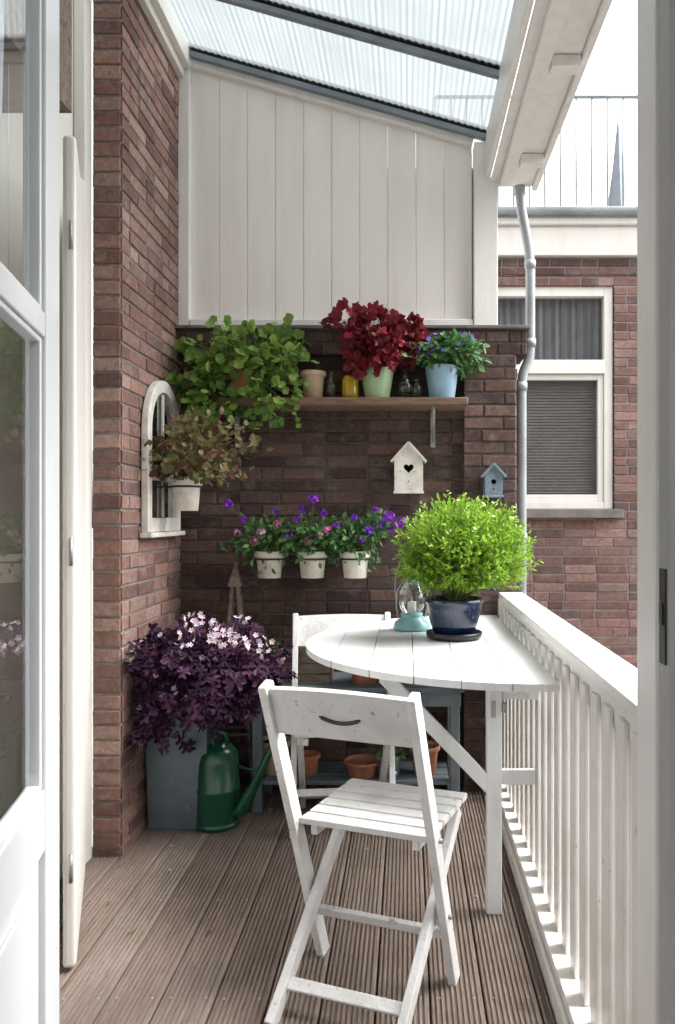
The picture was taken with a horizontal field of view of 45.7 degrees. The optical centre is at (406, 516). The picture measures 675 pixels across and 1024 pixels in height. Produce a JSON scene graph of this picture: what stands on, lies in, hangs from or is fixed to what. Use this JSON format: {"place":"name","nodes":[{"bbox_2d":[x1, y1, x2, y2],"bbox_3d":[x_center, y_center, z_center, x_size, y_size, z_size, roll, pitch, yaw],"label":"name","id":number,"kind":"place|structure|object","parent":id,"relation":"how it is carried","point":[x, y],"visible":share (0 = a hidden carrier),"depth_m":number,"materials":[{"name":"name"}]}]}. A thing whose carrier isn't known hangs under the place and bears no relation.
{"place":"outdoors","nodes":[
{"label":"outdoors","id":0,"kind":"place"},
{"bbox_2d":[92,528,92,846],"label":"ground","id":1,"kind":"structure","parent":0,"point":[92,687],"depth_m":20.04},
{"bbox_2d":[0,0,91,880],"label":"house facade","id":2,"kind":"structure","parent":1,"relation":"on","point":[75,69],"depth_m":2.55,"materials":[{"name":"beige paint"}]},
{"bbox_2d":[0,0,58,1023],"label":"glazed balcony door","id":3,"kind":"structure","parent":2,"relation":"attached to","point":[29,881],"depth_m":1.61,"materials":[{"name":"white paint"}]},
{"bbox_2d":[0,0,4,171],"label":"curtain","id":4,"kind":"object","parent":3,"relation":"hanging from","point":[2,9],"visible":1,"depth_m":1.52,"materials":[{"name":"fabric"}]},
{"bbox_2d":[63,135,84,967],"bbox_3d":[-1.073,0.100,2.578,0.036,2.380,0.686,0,0,-20],"label":"folded door leaf","id":5,"kind":"object","parent":2,"relation":"attached to","point":[73,545],"visible":1,"depth_m":2.27,"materials":[{"name":"beige paint"}]},
{"bbox_2d":[138,0,189,76],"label":"wall plate","id":6,"kind":"object","parent":2,"relation":"attached to","point":[161,18],"depth_m":3.53,"materials":[{"name":"beige paint"}]},
{"bbox_2d":[59,786,554,1023],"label":"wooden deck","id":7,"kind":"structure","parent":2,"relation":"attached to","point":[169,960],"depth_m":2.49,"materials":[{"name":"brown wood"}]},
{"bbox_2d":[93,0,122,858],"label":"bricks","id":8,"kind":"object","parent":7,"relation":"on","point":[107,395],"visible":0.99,"depth_m":3.04,"materials":[{"name":"brown brick"}]},
{"bbox_2d":[122,0,180,854],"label":"bricks","id":9,"kind":"object","parent":7,"relation":"on","point":[132,11],"visible":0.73,"depth_m":3.30,"materials":[{"name":"brown brick"}]},
{"bbox_2d":[122,4,178,843],"bbox_3d":[-1.150,-0.410,3.454,0.100,3.460,0.792,0,0,0],"label":"mortar","id":10,"kind":"object","parent":9,"relation":"attached to","point":[135,510],"visible":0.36,"depth_m":3.29,"materials":[{"name":"grey concrete"}]},
{"bbox_2d":[140,380,184,537],"bbox_3d":[-1.067,-0.254,3.500,0.050,0.682,0.500,0,0,0],"label":"arched window mirror","id":11,"kind":"object","parent":9,"relation":"attached to","point":[160,517],"visible":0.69,"depth_m":3.41,"materials":[{"name":"white glass"}]},
{"bbox_2d":[141,405,272,510],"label":"wall pot coleus","id":12,"kind":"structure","parent":9,"relation":"attached to","point":[188,480],"depth_m":3.37,"materials":[{"name":"plant"}]},
{"bbox_2d":[123,611,297,829],"bbox_3d":[-0.785,0.836,3.307,0.676,0.928,0.635,0,0,0],"label":"tall zinc planter with oxalis","id":13,"kind":"object","parent":7,"relation":"on","point":[191,690],"visible":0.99,"depth_m":3.21,"materials":[{"name":"purple plant"}]},
{"bbox_2d":[221,560,251,781],"bbox_3d":[-0.800,0.752,3.720,0.214,1.098,0.174,0,0,0],"label":"wooden plant obelisk","id":14,"kind":"object","parent":7,"relation":"on","point":[235,581],"visible":0.3,"depth_m":3.70,"materials":[{"name":"brown wood"}]},
{"bbox_2d":[195,727,286,832],"bbox_3d":[-0.717,1.093,3.318,0.430,0.413,0.194,0,0,27],"label":"green watering can","id":15,"kind":"object","parent":7,"relation":"on","point":[222,806],"visible":0.75,"depth_m":3.29,"materials":[{"name":"plastic"}]},
{"bbox_2d":[107,808,477,932],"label":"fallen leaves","id":16,"kind":"object","parent":7,"relation":"on","point":[132,930],"visible":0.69,"depth_m":2.92,"materials":[{"name":"brown plant"}]},
{"bbox_2d":[180,357,462,787],"bbox_3d":[-0.410,0.465,3.950,1.380,2.470,0.200,0,0,0],"label":"mortar","id":17,"kind":"object","parent":7,"relation":"attached to","point":[262,601],"visible":0.12,"depth_m":3.85,"materials":[{"name":"grey concrete"}]},
{"bbox_2d":[179,359,462,787],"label":"bricks","id":18,"kind":"object","parent":17,"relation":"attached to","point":[316,510],"visible":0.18,"depth_m":3.84,"materials":[{"name":"brown brick"}]},
{"bbox_2d":[250,540,385,544],"bbox_3d":[-0.440,0.125,3.837,0.680,0.020,0.013,0,0,0],"label":"pot hanging rail","id":19,"kind":"object","parent":18,"relation":"attached to","point":[383,542],"visible":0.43,"depth_m":3.83,"materials":[{"name":"black metal"}]},
{"bbox_2d":[220,499,306,578],"bbox_3d":[-0.663,0.102,3.694,0.413,0.366,0.284,0,0,0],"label":"hanging pot verbena","id":20,"kind":"object","parent":19,"relation":"hanging from","point":[271,563],"visible":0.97,"depth_m":3.66,"materials":[{"name":"plant"}]},
{"bbox_2d":[265,494,350,578],"bbox_3d":[-0.447,0.090,3.698,0.404,0.389,0.294,0,0,0],"label":"hanging pot verbena","id":21,"kind":"object","parent":19,"relation":"hanging from","point":[312,556],"visible":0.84,"depth_m":3.64,"materials":[{"name":"plant"}]},
{"bbox_2d":[306,507,405,578],"bbox_3d":[-0.231,0.119,3.698,0.458,0.332,0.284,0,0,0],"label":"hanging pot petunia","id":22,"kind":"object","parent":19,"relation":"hanging from","point":[355,557],"visible":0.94,"depth_m":3.65,"materials":[{"name":"plant"}]},
{"bbox_2d":[218,397,467,447],"bbox_3d":[-0.291,-0.438,3.729,1.138,0.210,0.228,0,0,0],"label":"wooden wall shelf","id":23,"kind":"object","parent":18,"relation":"attached to","point":[433,405],"visible":0.69,"depth_m":3.62,"materials":[{"name":"brown wood"}]},
{"bbox_2d":[165,313,319,430],"bbox_3d":[-0.745,-0.652,3.672,0.721,0.559,0.384,0,0,0],"label":"trailing nasturtium plant","id":24,"kind":"object","parent":23,"relation":"on","point":[244,373],"visible":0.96,"depth_m":3.58,"materials":[{"name":"green plant"}]},
{"bbox_2d":[300,370,325,396],"bbox_3d":[-0.435,-0.608,3.700,0.120,0.130,0.120,0,0,0],"label":"sandy clay pot","id":25,"kind":"object","parent":23,"relation":"on","point":[314,379],"visible":0.88,"depth_m":3.66,"materials":[{"name":"ceramic"}]},
{"bbox_2d":[342,375,358,396],"bbox_3d":[-0.262,-0.597,3.700,0.080,0.108,0.080,0,0,0],"label":"yellow jar","id":26,"kind":"object","parent":23,"relation":"on","point":[350,386],"visible":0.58,"depth_m":3.67,"materials":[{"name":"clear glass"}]},
{"bbox_2d":[318,297,429,396],"bbox_3d":[-0.140,-0.777,3.685,0.437,0.468,0.386,0,0,34],"label":"red heuchera plant","id":27,"kind":"object","parent":23,"relation":"on","point":[371,364],"visible":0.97,"depth_m":3.63,"materials":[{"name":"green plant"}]},
{"bbox_2d":[399,328,491,396],"bbox_3d":[0.148,-0.709,3.705,0.499,0.333,0.337,0,0,0],"label":"blue flowering plant","id":28,"kind":"object","parent":23,"relation":"on","point":[449,363],"visible":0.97,"depth_m":3.65,"materials":[{"name":"green plant"}]},
{"bbox_2d":[390,441,426,493],"bbox_3d":[0.008,-0.231,3.782,0.172,0.242,0.128,0,0,0],"label":"white birdhouse","id":29,"kind":"object","parent":18,"relation":"attached to","point":[408,459],"visible":1,"depth_m":3.74,"materials":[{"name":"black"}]},
{"bbox_2d":[177,330,526,363],"bbox_3d":[-0.265,-0.831,3.915,1.670,0.118,0.250,0,0,0],"label":"mortar","id":30,"kind":"object","parent":17,"relation":"on","point":[519,358],"visible":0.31,"depth_m":3.79,"materials":[{"name":"grey concrete"}]},
{"bbox_2d":[176,331,526,354],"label":"bricks","id":31,"kind":"object","parent":30,"relation":"on","point":[335,349],"visible":0.38,"depth_m":3.78,"materials":[{"name":"brown brick"}]},
{"bbox_2d":[174,325,530,331],"bbox_3d":[-0.258,-0.899,3.913,1.685,0.016,0.295,0,0,0],"label":"coping","id":32,"kind":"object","parent":30,"relation":"on","point":[427,327],"depth_m":3.77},
{"bbox_2d":[178,59,497,324],"bbox_3d":[-0.333,-1.550,3.890,1.534,1.299,0.180,0,0,0],"label":"white board panel","id":33,"kind":"object","parent":32,"relation":"on","point":[305,207],"visible":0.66,"depth_m":3.85,"materials":[{"name":"paint"}]},
{"bbox_2d":[290,612,396,837],"bbox_3d":[-0.268,0.871,3.344,0.450,0.886,0.546,0,0,-6],"label":"folding chair","id":34,"kind":"object","parent":7,"relation":"on","point":[306,628],"visible":0.27,"depth_m":3.47,"materials":[{"name":"paint"}]},
{"bbox_2d":[252,672,463,812],"bbox_3d":[-0.225,1.022,3.642,0.950,0.556,0.364,0,0,0],"label":"blue grey potting bench","id":35,"kind":"object","parent":7,"relation":"on","point":[337,773],"visible":0.29,"depth_m":3.50,"materials":[{"name":"blue paint"}]},
{"bbox_2d":[260,636,288,663],"bbox_3d":[-0.615,0.645,3.663,0.166,0.196,0.178,0,0,37],"label":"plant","id":36,"kind":"object","parent":35,"relation":"on","point":[276,641],"visible":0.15,"depth_m":3.67,"materials":[{"name":"plant"}]},
{"bbox_2d":[263,736,290,775],"bbox_3d":[-0.600,1.086,3.620,0.150,0.150,0.150,0,0,0],"label":"terracotta pot","id":37,"kind":"object","parent":35,"relation":"on","point":[270,770],"visible":0.3,"depth_m":3.57,"materials":[{"name":"ceramic"}]},
{"bbox_2d":[276,647,333,683],"bbox_3d":[-0.460,0.674,3.620,0.240,0.138,0.180,0,0,0],"label":"wooden crate","id":38,"kind":"object","parent":35,"relation":"on","point":[311,671],"visible":0.37,"depth_m":3.53,"materials":[{"name":"brown wood"}]},
{"bbox_2d":[297,750,320,776],"bbox_3d":[-0.450,1.116,3.600,0.120,0.090,0.120,0,0,0],"label":"terracotta pot","id":39,"kind":"object","parent":35,"relation":"on","point":[311,759],"visible":0.7,"depth_m":3.56,"materials":[{"name":"orange ceramic"}]},
{"bbox_2d":[344,754,378,778],"bbox_3d":[-0.200,1.126,3.580,0.170,0.070,0.170,0,0,0],"label":"terracotta pot","id":40,"kind":"object","parent":35,"relation":"on","point":[362,766],"visible":0.88,"depth_m":3.54,"materials":[{"name":"orange ceramic"}]},
{"bbox_2d":[351,673,375,684],"bbox_3d":[-0.190,0.708,3.560,0.140,0.070,0.140,0,0,0],"label":"terracotta pot","id":41,"kind":"object","parent":35,"relation":"on","point":[360,680],"visible":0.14,"depth_m":3.51,"materials":[{"name":"orange ceramic"}]},
{"bbox_2d":[367,744,411,779],"bbox_3d":[-0.075,1.073,3.556,0.164,0.177,0.177,0,0,38],"label":"potted plant","id":42,"kind":"object","parent":35,"relation":"on","point":[399,755],"visible":0.46,"depth_m":3.53,"materials":[{"name":"green plant"}]},
{"bbox_2d":[409,741,439,775],"bbox_3d":[0.080,1.096,3.600,0.140,0.130,0.140,0,0,0],"label":"terracotta pot","id":43,"kind":"object","parent":35,"relation":"on","point":[433,748],"visible":0.44,"depth_m":3.57,"materials":[{"name":"ceramic"}]},
{"bbox_2d":[258,679,466,1023],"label":"folding chair","id":44,"kind":"object","parent":7,"relation":"on","point":[422,814],"visible":1,"depth_m":2.11,"materials":[{"name":"paint"}]},
{"bbox_2d":[306,615,559,913],"bbox_3d":[0.025,0.883,3.010,0.800,0.834,1.600,0,0,0],"label":"half round balcony table","id":45,"kind":"object","parent":7,"relation":"on","point":[497,661],"visible":0.85,"depth_m":2.60,"materials":[{"name":"white paint"}]},
{"bbox_2d":[393,565,429,631],"bbox_3d":[0.020,0.304,3.280,0.152,0.322,0.152,0,0,0],"label":"teal hurricane lantern","id":46,"kind":"object","parent":45,"relation":"on","point":[411,619],"visible":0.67,"depth_m":3.24,"materials":[{"name":"paint"}]},
{"bbox_2d":[389,490,543,641],"bbox_3d":[0.222,0.181,3.063,0.555,0.567,0.570,0,0,44],"label":"bushy green potted plant","id":47,"kind":"object","parent":45,"relation":"on","point":[459,558],"visible":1,"depth_m":2.95,"materials":[{"name":"green plant"}]},
{"bbox_2d":[463,354,515,789],"bbox_3d":[0.393,0.465,3.913,0.245,2.470,0.275,0,0,0],"label":"mortar","id":48,"kind":"object","parent":7,"relation":"attached to","point":[497,454],"visible":0.12,"depth_m":3.77,"materials":[{"name":"grey concrete"}]},
{"bbox_2d":[464,356,515,794],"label":"bricks","id":49,"kind":"object","parent":48,"relation":"attached to","point":[508,497],"visible":0.29,"depth_m":3.77,"materials":[{"name":"brown brick"}]},
{"bbox_2d":[480,463,506,497],"bbox_3d":[0.402,-0.168,3.720,0.118,0.157,0.103,0,0,0],"label":"blue birdhouse","id":50,"kind":"object","parent":49,"relation":"attached to","point":[493,475],"visible":0.97,"depth_m":3.69,"materials":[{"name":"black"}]},
{"bbox_2d":[516,369,516,585],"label":"bricks","id":51,"kind":"object","parent":48,"relation":"attached to","point":[516,456],"visible":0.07,"depth_m":3.78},
{"bbox_2d":[485,0,612,190],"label":"wooden box gutter","id":52,"kind":"object","parent":2,"relation":"attached to","point":[560,40],"visible":0.94,"depth_m":2.94,"materials":[{"name":"white paint"}]},
{"bbox_2d":[167,0,513,141],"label":"ribbed glazing","id":53,"kind":"structure","parent":52,"relation":"on","point":[474,31],"depth_m":3.44,"materials":[{"name":"clear plastic"}]},
{"bbox_2d":[189,0,498,141],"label":"glazing bars","id":54,"kind":"object","parent":53,"relation":"attached to","point":[372,39],"visible":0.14,"depth_m":3.27,"materials":[{"name":"metal"}]},
{"bbox_2d":[498,592,636,1023],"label":"white balustrade","id":55,"kind":"object","parent":2,"relation":"attached to","point":[569,829],"visible":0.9,"depth_m":2.09,"materials":[{"name":"paint"}]},
{"bbox_2d":[637,0,658,1023],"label":"jamb","id":56,"kind":"object","parent":2,"relation":"attached to","point":[647,511],"visible":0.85,"depth_m":1.39,"materials":[{"name":"white paint"}]},
{"bbox_2d":[659,0,674,1023],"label":"open leaf edge","id":57,"kind":"object","parent":2,"relation":"on","point":[667,499],"visible":1,"depth_m":0.91,"materials":[{"name":"white paint"}]},
{"bbox_2d":[659,568,666,664],"bbox_3d":[0.295,0.115,0.920,0.004,0.110,0.020,0,0,0],"label":"lock plate","id":58,"kind":"object","parent":57,"relation":"attached to","point":[663,616],"visible":1,"depth_m":0.91,"materials":[{"name":"black metal"}]},
{"bbox_2d":[514,184,535,594],"bbox_3d":[0.572,1.335,3.916,0.107,5.931,0.168,0,0,0],"label":"rain downpipe","id":59,"kind":"object","parent":1,"relation":"on","point":[529,267],"visible":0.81,"depth_m":3.84,"materials":[{"name":"metal"}]},
{"bbox_2d":[498,275,636,664],"bbox_3d":[2.300,1.260,5.625,4.600,6.080,0.250,0,0,0],"label":"mortar","id":60,"kind":"object","parent":1,"relation":"on","point":[594,556],"visible":0.09,"depth_m":5.50,"materials":[{"name":"grey concrete"}]},
{"bbox_2d":[498,286,612,508],"bbox_3d":[0.965,-0.825,5.548,0.924,1.544,0.085,0,0,0],"label":"window frame","id":61,"kind":"object","parent":60,"relation":"attached to","point":[600,372],"visible":0.54,"depth_m":5.52,"materials":[{"name":"white wood"}]},
{"bbox_2d":[498,299,601,359],"bbox_3d":[0.965,-1.300,5.639,0.930,0.600,0.049,0,0,0],"label":"curtain","id":62,"kind":"object","parent":61,"relation":"hanging from","point":[568,329],"visible":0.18,"depth_m":5.64,"materials":[{"name":"grey fabric"}]},
{"bbox_2d":[516,381,595,494],"bbox_3d":[0.965,-0.532,5.620,0.890,0.946,0.013,0,0,0],"label":"venetian blind","id":63,"kind":"object","parent":61,"relation":"attached to","point":[561,437],"visible":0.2,"depth_m":5.62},
{"bbox_2d":[498,275,636,667],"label":"bricks","id":64,"kind":"object","parent":60,"relation":"attached to","point":[555,282],"visible":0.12,"depth_m":5.50,"materials":[{"name":"brown brick"}]},
{"bbox_2d":[498,259,636,274],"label":"bricks","id":65,"kind":"object","parent":64,"relation":"on","point":[574,263],"visible":0.56,"depth_m":5.48,"materials":[{"name":"brown brick"}]},
{"bbox_2d":[498,258,636,274],"bbox_3d":[2.300,-1.722,5.493,4.600,0.115,0.010,0,0,0],"label":"mortar","id":66,"kind":"object","parent":60,"relation":"attached to","point":[549,266],"visible":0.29,"depth_m":5.49,"materials":[{"name":"grey concrete"}]},
{"bbox_2d":[516,509,623,517],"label":"sill","id":67,"kind":"structure","parent":60,"relation":"attached to","point":[575,513],"depth_m":5.43,"materials":[{"name":"stone"}]},
{"bbox_2d":[92,0,636,527],"label":"sky","id":68,"kind":"structure","parent":0,"point":[611,68],"materials":[{"name":"white"}]},
{"bbox_2d":[608,108,628,205],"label":"church tower","id":69,"kind":"structure","parent":0,"point":[615,195],"depth_m":59.63,"materials":[{"name":"stone"}]},
{"bbox_3d":[2.300,1.160,7.630,4.600,6.280,3.740,0,0,0],"label":"building mass","id":70,"kind":"object","parent":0,"visible":0},
{"bbox_2d":[498,218,636,257],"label":"fascia","id":71,"kind":"structure","parent":70,"relation":"on","point":[584,237],"depth_m":5.44,"materials":[{"name":"beige paint"}]},
{"bbox_2d":[481,95,636,205],"bbox_3d":[2.397,-2.497,5.600,4.407,0.933,0.026,0,0,0],"label":"roof terrace railing","id":72,"kind":"object","parent":71,"relation":"on","point":[606,97],"visible":0.18,"depth_m":5.59,"materials":[{"name":"metal"}]},
{"bbox_2d":[498,206,636,217],"bbox_3d":[2.300,-2.059,5.371,4.800,0.057,0.077,0,0,0],"label":"gutter pipe","id":73,"kind":"object","parent":71,"relation":"on","point":[575,211],"depth_m":5.34,"materials":[{"name":"grey metal"}]},
{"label":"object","id":74,"kind":"object","parent":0,"visible":0},
{"bbox_2d":[93,0,121,855],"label":"mortar","id":75,"kind":"object","parent":74,"relation":"attached to","point":[109,464],"visible":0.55,"depth_m":3.05,"materials":[{"name":"grey concrete"}]}
]}

